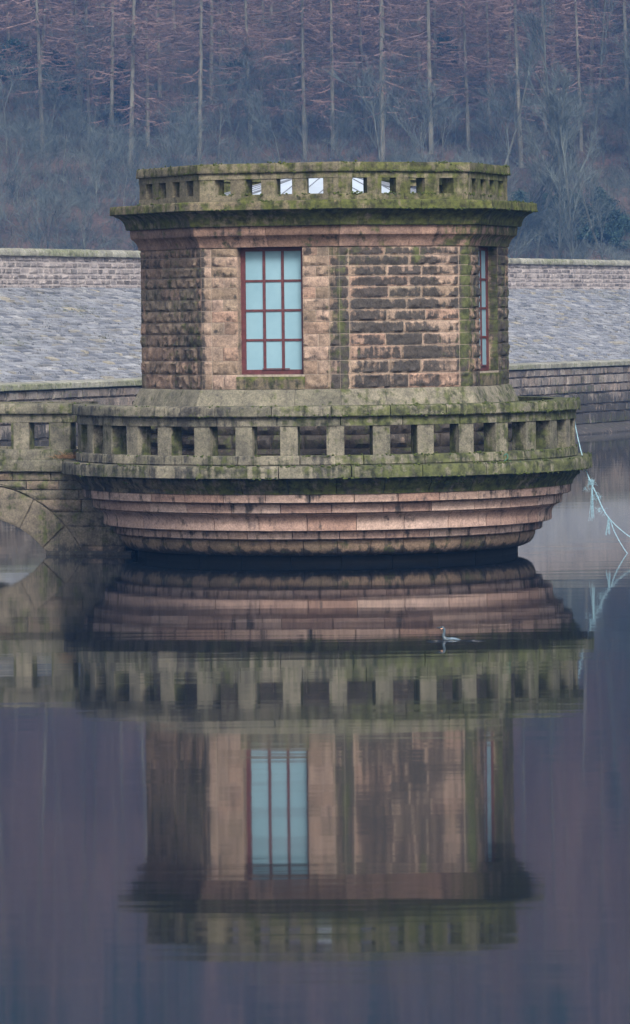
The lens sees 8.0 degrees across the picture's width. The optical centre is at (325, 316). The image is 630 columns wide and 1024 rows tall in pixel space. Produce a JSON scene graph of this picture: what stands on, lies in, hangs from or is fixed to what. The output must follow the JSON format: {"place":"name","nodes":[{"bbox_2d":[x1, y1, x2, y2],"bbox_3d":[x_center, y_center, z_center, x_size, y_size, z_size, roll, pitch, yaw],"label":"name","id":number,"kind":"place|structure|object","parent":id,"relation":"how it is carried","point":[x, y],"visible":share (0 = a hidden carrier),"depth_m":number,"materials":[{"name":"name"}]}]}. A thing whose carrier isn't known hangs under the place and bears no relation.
{"place":"outdoors","nodes":[
{"label":"outdoors","id":0,"kind":"place"},
{"bbox_2d":[0,431,629,1023],"bbox_3d":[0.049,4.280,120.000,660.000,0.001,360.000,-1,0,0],"label":"water","id":1,"kind":"structure","parent":0,"point":[332,793],"depth_m":41.47,"materials":[{"name":"black liquid"}]},
{"bbox_2d":[0,401,134,554],"bbox_3d":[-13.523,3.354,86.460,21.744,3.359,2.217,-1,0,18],"label":"footbridge","id":2,"kind":"object","parent":1,"relation":"in","point":[47,506],"visible":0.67,"depth_m":82.60,"materials":[{"name":"stone"}]},
{"bbox_2d":[0,359,629,445],"bbox_3d":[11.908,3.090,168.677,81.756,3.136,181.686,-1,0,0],"label":"retaining wall","id":3,"kind":"structure","parent":1,"relation":"in","point":[599,391],"depth_m":159.26,"materials":[{"name":"stone"}]},
{"bbox_2d":[62,160,592,563],"bbox_3d":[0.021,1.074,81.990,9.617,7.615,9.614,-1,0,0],"label":"valve tower","id":4,"kind":"structure","parent":1,"relation":"in","point":[325,346],"depth_m":79.08,"materials":[{"name":"stone"}]},
{"bbox_2d":[236,247,304,388],"bbox_3d":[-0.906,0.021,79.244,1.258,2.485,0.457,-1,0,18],"label":"window","id":5,"kind":"structure","parent":4,"relation":"in","point":[271,277],"depth_m":79.26,"materials":[{"name":"blue glass"}]},
{"bbox_2d":[479,247,500,385],"bbox_3d":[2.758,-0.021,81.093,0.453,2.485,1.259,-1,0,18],"label":"window","id":6,"kind":"structure","parent":4,"relation":"in","point":[494,378],"depth_m":81.42,"materials":[{"name":"blue glass"}]},
{"bbox_2d":[575,424,629,552],"bbox_3d":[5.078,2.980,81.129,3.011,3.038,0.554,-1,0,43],"label":"mooring rope","id":7,"kind":"object","parent":4,"relation":"hanging from","point":[591,482],"visible":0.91,"depth_m":81.22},
{"bbox_2d":[0,0,629,391],"bbox_3d":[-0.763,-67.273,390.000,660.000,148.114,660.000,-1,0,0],"label":"hillside","id":8,"kind":"structure","parent":0,"point":[106,230],"depth_m":349.65,"materials":[{"name":"grey plant"}]},
{"bbox_2d":[0,55,39,152],"bbox_3d":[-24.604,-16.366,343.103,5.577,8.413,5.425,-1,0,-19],"label":"bare tree","id":9,"kind":"object","parent":8,"relation":"on","point":[11,88],"visible":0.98,"depth_m":343.45,"materials":[{"name":"grey plant"}]},
{"bbox_2d":[0,143,41,222],"bbox_3d":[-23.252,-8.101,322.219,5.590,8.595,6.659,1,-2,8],"label":"bare tree","id":10,"kind":"object","parent":8,"relation":"on","point":[14,183],"visible":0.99,"depth_m":321.98,"materials":[{"name":"grey plant"}]},
{"bbox_2d":[0,36,56,81],"bbox_3d":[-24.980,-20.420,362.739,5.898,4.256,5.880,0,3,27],"label":"evergreen bush","id":11,"kind":"object","parent":8,"relation":"on","point":[11,42],"visible":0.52,"depth_m":362.55,"materials":[{"name":"green plant"}]},
{"bbox_2d":[0,108,58,209],"bbox_3d":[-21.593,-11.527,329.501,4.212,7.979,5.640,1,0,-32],"label":"bare tree","id":12,"kind":"object","parent":8,"relation":"on","point":[31,131],"visible":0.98,"depth_m":328.86,"materials":[{"name":"grey plant"}]},
{"bbox_2d":[0,0,83,150],"bbox_3d":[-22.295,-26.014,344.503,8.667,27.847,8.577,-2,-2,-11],"label":"larch tree","id":13,"kind":"object","parent":8,"relation":"on","point":[38,46],"visible":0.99,"depth_m":344.38,"materials":[{"name":"brown plant"}]},
{"bbox_2d":[0,0,92,66],"bbox_3d":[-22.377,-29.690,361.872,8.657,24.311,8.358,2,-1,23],"label":"larch tree","id":14,"kind":"object","parent":8,"relation":"on","point":[44,29],"visible":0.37,"depth_m":361.43,"materials":[{"name":"brown plant"}]},
{"bbox_2d":[30,181,73,240],"bbox_3d":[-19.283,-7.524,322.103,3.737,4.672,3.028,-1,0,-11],"label":"bare tree","id":15,"kind":"object","parent":8,"relation":"on","point":[51,193],"visible":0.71,"depth_m":322.30,"materials":[{"name":"grey plant"}]},
{"bbox_2d":[35,49,74,93],"bbox_3d":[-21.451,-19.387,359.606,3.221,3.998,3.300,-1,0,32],"label":"evergreen bush","id":16,"kind":"object","parent":8,"relation":"on","point":[52,61],"visible":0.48,"depth_m":359.20,"materials":[{"name":"green plant"}]},
{"bbox_2d":[0,181,110,248],"bbox_3d":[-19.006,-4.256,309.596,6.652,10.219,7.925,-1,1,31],"label":"bare tree","id":17,"kind":"object","parent":8,"relation":"on","point":[46,221],"visible":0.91,"depth_m":309.68,"materials":[{"name":"grey plant"}]},
{"bbox_2d":[19,61,94,161],"bbox_3d":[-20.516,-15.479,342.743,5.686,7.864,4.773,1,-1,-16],"label":"bare tree","id":18,"kind":"object","parent":8,"relation":"on","point":[55,86],"visible":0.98,"depth_m":342.40,"materials":[{"name":"grey plant"}]},
{"bbox_2d":[33,93,94,186],"bbox_3d":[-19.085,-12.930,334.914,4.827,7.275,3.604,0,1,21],"label":"bare tree","id":19,"kind":"object","parent":8,"relation":"on","point":[76,124],"visible":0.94,"depth_m":334.39,"materials":[{"name":"grey plant"}]},
{"bbox_2d":[23,0,126,128],"bbox_3d":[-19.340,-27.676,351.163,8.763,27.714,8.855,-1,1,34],"label":"larch tree","id":20,"kind":"object","parent":8,"relation":"on","point":[76,65],"visible":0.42,"depth_m":350.86,"materials":[{"name":"brown plant"}]},
{"bbox_2d":[46,214,115,249],"bbox_3d":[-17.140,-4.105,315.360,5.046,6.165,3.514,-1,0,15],"label":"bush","id":21,"kind":"object","parent":8,"relation":"on","point":[74,231],"visible":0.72,"depth_m":315.33,"materials":[{"name":"grey plant"}]},
{"bbox_2d":[58,88,103,150],"bbox_3d":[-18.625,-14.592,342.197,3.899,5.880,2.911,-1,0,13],"label":"bare tree","id":22,"kind":"object","parent":8,"relation":"on","point":[71,107],"visible":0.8,"depth_m":342.40,"materials":[{"name":"grey plant"}]},
{"bbox_2d":[45,0,127,101],"bbox_3d":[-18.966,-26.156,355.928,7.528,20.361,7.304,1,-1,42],"label":"larch tree","id":23,"kind":"object","parent":8,"relation":"on","point":[82,36],"visible":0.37,"depth_m":355.70,"materials":[{"name":"brown plant"}]},
{"bbox_2d":[45,0,128,137],"bbox_3d":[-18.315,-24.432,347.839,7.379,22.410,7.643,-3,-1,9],"label":"larch tree","id":24,"kind":"object","parent":8,"relation":"on","point":[88,85],"visible":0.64,"depth_m":347.41,"materials":[{"name":"brown plant"}]},
{"bbox_2d":[56,172,121,247],"bbox_3d":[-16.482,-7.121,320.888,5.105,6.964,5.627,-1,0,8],"label":"bare tree","id":25,"kind":"object","parent":8,"relation":"on","point":[81,200],"visible":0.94,"depth_m":320.84,"materials":[{"name":"grey plant"}]},
{"bbox_2d":[61,123,120,211],"bbox_3d":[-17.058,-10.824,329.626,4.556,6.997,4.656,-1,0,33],"label":"bare tree","id":26,"kind":"object","parent":8,"relation":"on","point":[96,139],"visible":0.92,"depth_m":329.57,"materials":[{"name":"grey plant"}]},
{"bbox_2d":[77,102,128,159],"bbox_3d":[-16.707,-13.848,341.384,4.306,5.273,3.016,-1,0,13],"label":"bare tree","id":27,"kind":"object","parent":8,"relation":"on","point":[105,108],"visible":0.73,"depth_m":341.21,"materials":[{"name":"grey plant"}]},
{"bbox_2d":[64,17,142,149],"bbox_3d":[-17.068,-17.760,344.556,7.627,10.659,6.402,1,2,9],"label":"bare tree","id":28,"kind":"object","parent":8,"relation":"on","point":[91,65],"visible":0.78,"depth_m":343.91,"materials":[{"name":"grey plant"}]},
{"bbox_2d":[66,0,158,153],"bbox_3d":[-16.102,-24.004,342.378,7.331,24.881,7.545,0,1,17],"label":"larch tree","id":29,"kind":"object","parent":8,"relation":"on","point":[112,85],"visible":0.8,"depth_m":342.50,"materials":[{"name":"brown plant"}]},
{"bbox_2d":[102,63,139,123],"bbox_3d":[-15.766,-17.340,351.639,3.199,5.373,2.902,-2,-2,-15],"label":"evergreen bush","id":30,"kind":"object","parent":8,"relation":"on","point":[122,101],"visible":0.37,"depth_m":351.31,"materials":[{"name":"green plant"}]},
{"bbox_2d":[91,127,151,199],"bbox_3d":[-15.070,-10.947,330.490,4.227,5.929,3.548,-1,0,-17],"label":"bare tree","id":31,"kind":"object","parent":8,"relation":"on","point":[110,140],"visible":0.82,"depth_m":330.37,"materials":[{"name":"grey plant"}]},
{"bbox_2d":[93,142,150,231],"bbox_3d":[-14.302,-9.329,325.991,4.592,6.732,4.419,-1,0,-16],"label":"bare tree","id":32,"kind":"object","parent":8,"relation":"on","point":[126,183],"visible":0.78,"depth_m":325.90,"materials":[{"name":"grey plant"}]},
{"bbox_2d":[100,114,146,180],"bbox_3d":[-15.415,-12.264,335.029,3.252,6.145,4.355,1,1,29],"label":"bare tree","id":33,"kind":"object","parent":8,"relation":"on","point":[123,136],"visible":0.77,"depth_m":335.20,"materials":[{"name":"grey plant"}]},
{"bbox_2d":[77,0,192,172],"bbox_3d":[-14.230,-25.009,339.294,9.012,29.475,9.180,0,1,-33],"label":"larch tree","id":34,"kind":"object","parent":8,"relation":"on","point":[132,69],"visible":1,"depth_m":339.19,"materials":[{"name":"brown plant"}]},
{"bbox_2d":[96,0,190,146],"bbox_3d":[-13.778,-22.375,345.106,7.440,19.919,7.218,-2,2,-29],"label":"larch tree","id":35,"kind":"object","parent":8,"relation":"on","point":[146,79],"visible":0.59,"depth_m":345.21,"materials":[{"name":"brown plant"}]},
{"bbox_2d":[115,0,208,97],"bbox_3d":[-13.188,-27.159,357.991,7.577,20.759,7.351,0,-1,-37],"label":"larch tree","id":36,"kind":"object","parent":8,"relation":"on","point":[159,87],"visible":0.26,"depth_m":357.75,"materials":[{"name":"brown plant"}]},
{"bbox_2d":[106,117,224,191],"bbox_3d":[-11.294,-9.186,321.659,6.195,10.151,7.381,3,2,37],"label":"bare tree","id":37,"kind":"object","parent":8,"relation":"on","point":[169,140],"visible":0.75,"depth_m":321.32,"materials":[{"name":"grey plant"}]},
{"bbox_2d":[148,93,231,164],"bbox_3d":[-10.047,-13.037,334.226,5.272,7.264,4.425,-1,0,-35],"label":"bare tree","id":38,"kind":"object","parent":8,"relation":"on","point":[190,105],"visible":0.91,"depth_m":334.21,"materials":[{"name":"grey plant"}]},
{"bbox_2d":[156,114,229,165],"bbox_3d":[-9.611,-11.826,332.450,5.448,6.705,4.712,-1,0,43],"label":"bare tree","id":39,"kind":"object","parent":8,"relation":"on","point":[189,138],"visible":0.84,"depth_m":331.83,"materials":[{"name":"grey plant"}]},
{"bbox_2d":[151,0,247,158],"bbox_3d":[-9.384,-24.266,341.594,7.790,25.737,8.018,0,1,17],"label":"larch tree","id":40,"kind":"object","parent":8,"relation":"on","point":[200,34],"visible":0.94,"depth_m":341.73,"materials":[{"name":"brown plant"}]},
{"bbox_2d":[163,0,254,104],"bbox_3d":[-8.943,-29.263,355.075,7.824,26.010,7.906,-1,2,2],"label":"larch tree","id":41,"kind":"object","parent":8,"relation":"on","point":[211,42],"visible":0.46,"depth_m":355.43,"materials":[{"name":"brown plant"}]},
{"bbox_2d":[179,0,250,66],"bbox_3d":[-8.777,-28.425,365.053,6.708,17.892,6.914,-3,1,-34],"label":"larch tree","id":42,"kind":"object","parent":8,"relation":"on","point":[218,32],"visible":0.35,"depth_m":365.15,"materials":[{"name":"brown plant"}]},
{"bbox_2d":[185,63,259,159],"bbox_3d":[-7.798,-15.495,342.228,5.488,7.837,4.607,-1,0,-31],"label":"bare tree","id":43,"kind":"object","parent":8,"relation":"on","point":[220,91],"visible":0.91,"depth_m":341.98,"materials":[{"name":"grey plant"}]},
{"bbox_2d":[192,0,268,60],"bbox_3d":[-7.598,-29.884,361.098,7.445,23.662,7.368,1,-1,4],"label":"larch tree","id":44,"kind":"object","parent":8,"relation":"on","point":[232,21],"visible":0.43,"depth_m":360.99,"materials":[{"name":"brown plant"}]},
{"bbox_2d":[205,84,267,158],"bbox_3d":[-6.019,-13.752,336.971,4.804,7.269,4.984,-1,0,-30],"label":"bare tree","id":45,"kind":"object","parent":8,"relation":"on","point":[242,122],"visible":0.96,"depth_m":336.53,"materials":[{"name":"grey plant"}]},
{"bbox_2d":[216,138,257,163],"bbox_3d":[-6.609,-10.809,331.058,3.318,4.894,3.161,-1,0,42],"label":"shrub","id":46,"kind":"object","parent":8,"relation":"on","point":[232,148],"visible":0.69,"depth_m":331.18,"materials":[{"name":"grey plant"}]},
{"bbox_2d":[186,37,288,140],"bbox_3d":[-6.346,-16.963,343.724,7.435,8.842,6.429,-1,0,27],"label":"bare tree","id":47,"kind":"object","parent":8,"relation":"on","point":[244,66],"visible":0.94,"depth_m":344.14,"materials":[{"name":"grey plant"}]},
{"bbox_2d":[205,0,300,145],"bbox_3d":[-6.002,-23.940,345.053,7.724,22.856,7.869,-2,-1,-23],"label":"larch tree","id":48,"kind":"object","parent":8,"relation":"on","point":[246,33],"visible":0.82,"depth_m":344.78,"materials":[{"name":"brown plant"}]},
{"bbox_2d":[224,0,299,115],"bbox_3d":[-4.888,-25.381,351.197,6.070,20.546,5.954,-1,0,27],"label":"larch tree","id":49,"kind":"object","parent":8,"relation":"on","point":[256,23],"visible":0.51,"depth_m":351.31,"materials":[{"name":"brown plant"}]},
{"bbox_2d":[238,88,304,161],"bbox_3d":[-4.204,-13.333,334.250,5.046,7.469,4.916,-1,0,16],"label":"bare tree","id":50,"kind":"object","parent":8,"relation":"on","point":[270,125],"visible":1,"depth_m":334.45,"materials":[{"name":"grey plant"}]},
{"bbox_2d":[235,0,328,92],"bbox_3d":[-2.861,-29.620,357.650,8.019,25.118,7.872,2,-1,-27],"label":"larch tree","id":51,"kind":"object","parent":8,"relation":"on","point":[287,42],"visible":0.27,"depth_m":357.53,"materials":[{"name":"brown plant"}]},
{"bbox_2d":[250,0,347,158],"bbox_3d":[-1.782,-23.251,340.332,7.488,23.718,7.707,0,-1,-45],"label":"larch tree","id":52,"kind":"object","parent":8,"relation":"on","point":[303,73],"visible":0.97,"depth_m":340.18,"materials":[{"name":"brown plant"}]},
{"bbox_2d":[266,38,332,144],"bbox_3d":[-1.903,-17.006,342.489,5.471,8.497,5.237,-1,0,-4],"label":"bare tree","id":53,"kind":"object","parent":8,"relation":"on","point":[292,76],"visible":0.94,"depth_m":342.37,"materials":[{"name":"grey plant"}]},
{"bbox_2d":[282,107,317,161],"bbox_3d":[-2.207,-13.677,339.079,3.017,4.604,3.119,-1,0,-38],"label":"bare tree","id":54,"kind":"object","parent":8,"relation":"on","point":[291,124],"visible":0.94,"depth_m":339.17,"materials":[{"name":"grey plant"}]},
{"bbox_2d":[261,0,349,139],"bbox_3d":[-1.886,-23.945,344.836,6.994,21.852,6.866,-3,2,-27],"label":"larch tree","id":55,"kind":"object","parent":8,"relation":"on","point":[299,43],"visible":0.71,"depth_m":345.07,"materials":[{"name":"brown plant"}]},
{"bbox_2d":[0,39,629,259],"bbox_3d":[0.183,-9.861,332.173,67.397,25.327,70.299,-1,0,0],"label":"undergrowth","id":56,"kind":"object","parent":8,"relation":"on","point":[611,184],"visible":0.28,"depth_m":343.57,"materials":[{"name":"grey plant"}]},
{"bbox_2d":[281,0,375,149],"bbox_3d":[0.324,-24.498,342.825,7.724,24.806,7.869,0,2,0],"label":"larch tree","id":57,"kind":"object","parent":8,"relation":"on","point":[332,80],"visible":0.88,"depth_m":342.84,"materials":[{"name":"brown plant"}]},
{"bbox_2d":[323,100,354,159],"bbox_3d":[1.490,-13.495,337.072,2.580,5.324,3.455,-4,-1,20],"label":"bare tree","id":58,"kind":"object","parent":8,"relation":"on","point":[344,124],"visible":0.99,"depth_m":336.82,"materials":[{"name":"grey plant"}]},
{"bbox_2d":[321,136,361,161],"bbox_3d":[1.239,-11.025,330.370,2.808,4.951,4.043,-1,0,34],"label":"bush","id":59,"kind":"object","parent":8,"relation":"on","point":[337,154],"visible":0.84,"depth_m":330.13,"materials":[{"name":"grey plant"}]},
{"bbox_2d":[334,70,368,140],"bbox_3d":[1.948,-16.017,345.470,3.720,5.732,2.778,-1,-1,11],"label":"bare tree","id":60,"kind":"object","parent":8,"relation":"on","point":[350,88],"visible":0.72,"depth_m":345.16,"materials":[{"name":"grey plant"}]},
{"bbox_2d":[314,49,410,161],"bbox_3d":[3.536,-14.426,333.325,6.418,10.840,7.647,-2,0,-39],"label":"bare tree","id":61,"kind":"object","parent":8,"relation":"on","point":[366,100],"visible":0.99,"depth_m":333.28,"materials":[{"name":"grey plant"}]},
{"bbox_2d":[322,0,403,130],"bbox_3d":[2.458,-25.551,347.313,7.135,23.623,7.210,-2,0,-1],"label":"larch tree","id":62,"kind":"object","parent":8,"relation":"on","point":[360,49],"visible":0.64,"depth_m":346.99,"materials":[{"name":"brown plant"}]},
{"bbox_2d":[335,0,420,108],"bbox_3d":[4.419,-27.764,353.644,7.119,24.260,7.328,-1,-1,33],"label":"larch tree","id":63,"kind":"object","parent":8,"relation":"on","point":[384,29],"visible":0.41,"depth_m":353.31,"materials":[{"name":"brown plant"}]},
{"bbox_2d":[325,0,440,160],"bbox_3d":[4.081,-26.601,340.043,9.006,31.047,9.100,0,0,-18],"label":"larch tree","id":64,"kind":"object","parent":8,"relation":"on","point":[381,45],"visible":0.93,"depth_m":339.79,"materials":[{"name":"brown plant"}]},
{"bbox_2d":[373,0,455,84],"bbox_3d":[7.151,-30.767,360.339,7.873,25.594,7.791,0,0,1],"label":"larch tree","id":65,"kind":"object","parent":8,"relation":"on","point":[419,28],"visible":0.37,"depth_m":360.34,"materials":[{"name":"brown plant"}]},
{"bbox_2d":[379,76,476,161],"bbox_3d":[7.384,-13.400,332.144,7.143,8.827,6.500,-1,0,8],"label":"bare tree","id":66,"kind":"object","parent":8,"relation":"on","point":[434,91],"visible":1,"depth_m":331.26,"materials":[{"name":"grey plant"}]},
{"bbox_2d":[375,0,482,153],"bbox_3d":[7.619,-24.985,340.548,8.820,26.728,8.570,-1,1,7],"label":"larch tree","id":67,"kind":"object","parent":8,"relation":"on","point":[427,37],"visible":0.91,"depth_m":340.54,"materials":[{"name":"brown plant"}]},
{"bbox_2d":[387,0,483,125],"bbox_3d":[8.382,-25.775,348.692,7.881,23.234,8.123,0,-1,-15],"label":"larch tree","id":68,"kind":"object","parent":8,"relation":"on","point":[435,66],"visible":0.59,"depth_m":348.35,"materials":[{"name":"brown plant"}]},
{"bbox_2d":[423,98,470,157],"bbox_3d":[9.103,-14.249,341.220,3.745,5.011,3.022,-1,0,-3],"label":"bare tree","id":69,"kind":"object","parent":8,"relation":"on","point":[455,124],"visible":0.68,"depth_m":340.86,"materials":[{"name":"grey plant"}]},
{"bbox_2d":[415,0,507,150],"bbox_3d":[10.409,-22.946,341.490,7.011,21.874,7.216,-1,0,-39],"label":"larch tree","id":70,"kind":"object","parent":8,"relation":"on","point":[466,84],"visible":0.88,"depth_m":341.35,"materials":[{"name":"brown plant"}]},
{"bbox_2d":[415,140,517,199],"bbox_3d":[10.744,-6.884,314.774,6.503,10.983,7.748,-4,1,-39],"label":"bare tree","id":71,"kind":"object","parent":8,"relation":"on","point":[482,159],"visible":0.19,"depth_m":314.70,"materials":[{"name":"grey plant"}]},
{"bbox_2d":[448,0,523,130],"bbox_3d":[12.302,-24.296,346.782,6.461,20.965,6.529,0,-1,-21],"label":"larch tree","id":72,"kind":"object","parent":8,"relation":"on","point":[488,52],"visible":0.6,"depth_m":346.53,"materials":[{"name":"brown plant"}]},
{"bbox_2d":[453,0,531,95],"bbox_3d":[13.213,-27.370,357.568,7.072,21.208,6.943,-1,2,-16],"label":"larch tree","id":73,"kind":"object","parent":8,"relation":"on","point":[491,38],"visible":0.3,"depth_m":357.54,"materials":[{"name":"brown plant"}]},
{"bbox_2d":[473,67,539,181],"bbox_3d":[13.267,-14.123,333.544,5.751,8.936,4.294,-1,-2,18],"label":"bare tree","id":74,"kind":"object","parent":8,"relation":"on","point":[506,95],"visible":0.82,"depth_m":333.99,"materials":[{"name":"grey plant"}]},
{"bbox_2d":[467,0,553,104],"bbox_3d":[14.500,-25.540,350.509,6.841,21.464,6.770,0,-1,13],"label":"larch tree","id":75,"kind":"object","parent":8,"relation":"on","point":[509,42],"visible":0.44,"depth_m":350.34,"materials":[{"name":"brown plant"}]},
{"bbox_2d":[488,8,541,164],"bbox_3d":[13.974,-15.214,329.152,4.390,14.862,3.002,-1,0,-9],"label":"tall bare tree","id":76,"kind":"object","parent":8,"relation":"on","point":[516,81],"visible":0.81,"depth_m":328.95,"materials":[{"name":"grey plant"}]},
{"bbox_2d":[466,0,567,167],"bbox_3d":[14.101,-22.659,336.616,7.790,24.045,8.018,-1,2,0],"label":"larch tree","id":77,"kind":"object","parent":8,"relation":"on","point":[516,37],"visible":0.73,"depth_m":336.64,"materials":[{"name":"brown plant"}]},
{"bbox_2d":[502,0,571,194],"bbox_3d":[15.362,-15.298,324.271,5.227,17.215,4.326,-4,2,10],"label":"tall bare tree","id":78,"kind":"object","parent":8,"relation":"on","point":[533,32],"visible":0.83,"depth_m":323.70,"materials":[{"name":"grey plant"}]},
{"bbox_2d":[489,0,586,103],"bbox_3d":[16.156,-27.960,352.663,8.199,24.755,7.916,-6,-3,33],"label":"larch tree","id":79,"kind":"object","parent":8,"relation":"on","point":[535,5],"visible":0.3,"depth_m":352.60,"materials":[{"name":"brown plant"}]},
{"bbox_2d":[513,130,563,257],"bbox_3d":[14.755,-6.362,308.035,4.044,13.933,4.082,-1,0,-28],"label":"tall bare tree","id":80,"kind":"object","parent":8,"relation":"on","point":[541,191],"visible":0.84,"depth_m":308.41,"materials":[{"name":"grey plant"}]},
{"bbox_2d":[514,189,564,257],"bbox_3d":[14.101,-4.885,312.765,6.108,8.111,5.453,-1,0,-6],"label":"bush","id":81,"kind":"object","parent":8,"relation":"on","point":[536,223],"visible":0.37,"depth_m":311.97,"materials":[{"name":"grey plant"}]},
{"bbox_2d":[498,0,596,132],"bbox_3d":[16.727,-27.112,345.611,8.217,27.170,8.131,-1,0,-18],"label":"larch tree","id":82,"kind":"object","parent":8,"relation":"on","point":[543,79],"visible":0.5,"depth_m":345.26,"materials":[{"name":"brown plant"}]},
{"bbox_2d":[514,58,584,258],"bbox_3d":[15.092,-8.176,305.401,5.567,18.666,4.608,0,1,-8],"label":"tall bare tree","id":83,"kind":"object","parent":8,"relation":"on","point":[551,114],"visible":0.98,"depth_m":305.10,"materials":[{"name":"grey plant"}]},
{"bbox_2d":[505,91,600,194],"bbox_3d":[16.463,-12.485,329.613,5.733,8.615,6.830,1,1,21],"label":"bare tree","id":84,"kind":"object","parent":8,"relation":"on","point":[541,112],"visible":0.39,"depth_m":329.39,"materials":[{"name":"grey plant"}]},
{"bbox_2d":[516,0,598,66],"bbox_3d":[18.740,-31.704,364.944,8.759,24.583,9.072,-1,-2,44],"label":"larch tree","id":85,"kind":"object","parent":8,"relation":"on","point":[553,10],"visible":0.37,"depth_m":364.60,"materials":[{"name":"brown plant"}]},
{"bbox_2d":[536,83,591,257],"bbox_3d":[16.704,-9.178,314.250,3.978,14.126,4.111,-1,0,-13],"label":"tall bare tree","id":86,"kind":"object","parent":8,"relation":"on","point":[548,199],"visible":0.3,"depth_m":314.38,"materials":[{"name":"grey plant"}]},
{"bbox_2d":[532,66,608,258],"bbox_3d":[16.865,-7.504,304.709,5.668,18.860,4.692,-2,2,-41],"label":"tall bare tree","id":87,"kind":"object","parent":8,"relation":"on","point":[566,124],"visible":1,"depth_m":304.38,"materials":[{"name":"grey plant"}]},
{"bbox_2d":[528,206,613,258],"bbox_3d":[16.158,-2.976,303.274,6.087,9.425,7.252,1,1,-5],"label":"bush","id":88,"kind":"object","parent":8,"relation":"on","point":[560,253],"visible":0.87,"depth_m":303.12,"materials":[{"name":"grey plant"}]},
{"bbox_2d":[547,189,597,248],"bbox_3d":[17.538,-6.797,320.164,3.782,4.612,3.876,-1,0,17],"label":"evergreen bush","id":89,"kind":"object","parent":8,"relation":"on","point":[579,234],"visible":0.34,"depth_m":319.39,"materials":[{"name":"green plant"}]},
{"bbox_2d":[550,202,611,244],"bbox_3d":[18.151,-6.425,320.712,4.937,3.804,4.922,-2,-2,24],"label":"evergreen bush","id":90,"kind":"object","parent":8,"relation":"on","point":[590,232],"visible":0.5,"depth_m":319.87,"materials":[{"name":"green plant"}]},
{"bbox_2d":[538,0,625,150],"bbox_3d":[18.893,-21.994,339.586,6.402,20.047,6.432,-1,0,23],"label":"larch tree","id":91,"kind":"object","parent":8,"relation":"on","point":[577,53],"visible":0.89,"depth_m":339.64,"materials":[{"name":"brown plant"}]},
{"bbox_2d":[554,166,610,254],"bbox_3d":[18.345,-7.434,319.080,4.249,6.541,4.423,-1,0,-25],"label":"bare tree","id":92,"kind":"object","parent":8,"relation":"on","point":[582,203],"visible":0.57,"depth_m":318.69,"materials":[{"name":"grey plant"}]},
{"bbox_2d":[546,0,629,111],"bbox_3d":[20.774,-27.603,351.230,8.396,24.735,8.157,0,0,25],"label":"larch tree","id":93,"kind":"object","parent":8,"relation":"on","point":[592,45],"visible":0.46,"depth_m":351.01,"materials":[{"name":"brown plant"}]},
{"bbox_2d":[562,101,620,258],"bbox_3d":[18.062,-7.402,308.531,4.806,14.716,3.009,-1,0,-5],"label":"tall bare tree","id":94,"kind":"object","parent":8,"relation":"on","point":[570,147],"visible":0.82,"depth_m":308.51,"materials":[{"name":"grey plant"}]},
{"bbox_2d":[562,0,629,90],"bbox_3d":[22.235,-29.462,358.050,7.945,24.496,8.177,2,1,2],"label":"larch tree","id":95,"kind":"object","parent":8,"relation":"on","point":[586,8],"visible":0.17,"depth_m":358.03,"materials":[{"name":"brown plant"}]},
{"bbox_2d":[572,82,623,153],"bbox_3d":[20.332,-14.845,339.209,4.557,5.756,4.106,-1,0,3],"label":"bare tree","id":96,"kind":"object","parent":8,"relation":"on","point":[598,101],"visible":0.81,"depth_m":338.60,"materials":[{"name":"grey plant"}]},
{"bbox_2d":[568,0,629,129],"bbox_3d":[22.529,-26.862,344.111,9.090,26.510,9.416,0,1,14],"label":"larch tree","id":97,"kind":"object","parent":8,"relation":"on","point":[624,12],"visible":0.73,"depth_m":344.28,"materials":[{"name":"brown plant"}]},
{"bbox_2d":[569,236,629,259],"bbox_3d":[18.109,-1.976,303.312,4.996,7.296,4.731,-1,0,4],"label":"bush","id":98,"kind":"object","parent":8,"relation":"on","point":[587,252],"visible":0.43,"depth_m":303.57,"materials":[{"name":"grey plant"}]},
{"bbox_2d":[586,183,614,243],"bbox_3d":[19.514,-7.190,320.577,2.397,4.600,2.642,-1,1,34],"label":"evergreen bush","id":99,"kind":"object","parent":8,"relation":"on","point":[601,191],"visible":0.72,"depth_m":320.11,"materials":[{"name":"green plant"}]},
{"bbox_2d":[581,0,621,134],"bbox_3d":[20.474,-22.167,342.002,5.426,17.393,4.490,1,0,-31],"label":"tall bare tree","id":100,"kind":"object","parent":8,"relation":"on","point":[602,18],"visible":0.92,"depth_m":342.64,"materials":[{"name":"grey plant"}]},
{"bbox_2d":[583,195,629,241],"bbox_3d":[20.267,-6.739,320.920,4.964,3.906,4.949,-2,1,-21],"label":"evergreen bush","id":101,"kind":"object","parent":8,"relation":"on","point":[613,211],"visible":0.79,"depth_m":320.20,"materials":[{"name":"green plant"}]},
{"bbox_2d":[607,214,629,252],"bbox_3d":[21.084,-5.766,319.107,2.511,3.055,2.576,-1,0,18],"label":"evergreen bush","id":102,"kind":"object","parent":8,"relation":"on","point":[619,233],"visible":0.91,"depth_m":318.76,"materials":[{"name":"green plant"}]},
{"bbox_2d":[0,287,629,382],"bbox_3d":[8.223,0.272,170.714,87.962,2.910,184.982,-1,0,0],"label":"dam slope","id":103,"kind":"structure","parent":0,"point":[62,333],"depth_m":140.21,"materials":[{"name":"stone"}]},
{"bbox_2d":[0,248,629,289],"bbox_3d":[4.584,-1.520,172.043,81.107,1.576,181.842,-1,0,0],"label":"crest wall","id":104,"kind":"structure","parent":103,"relation":"on","point":[46,268],"depth_m":146.15,"materials":[{"name":"stone"}]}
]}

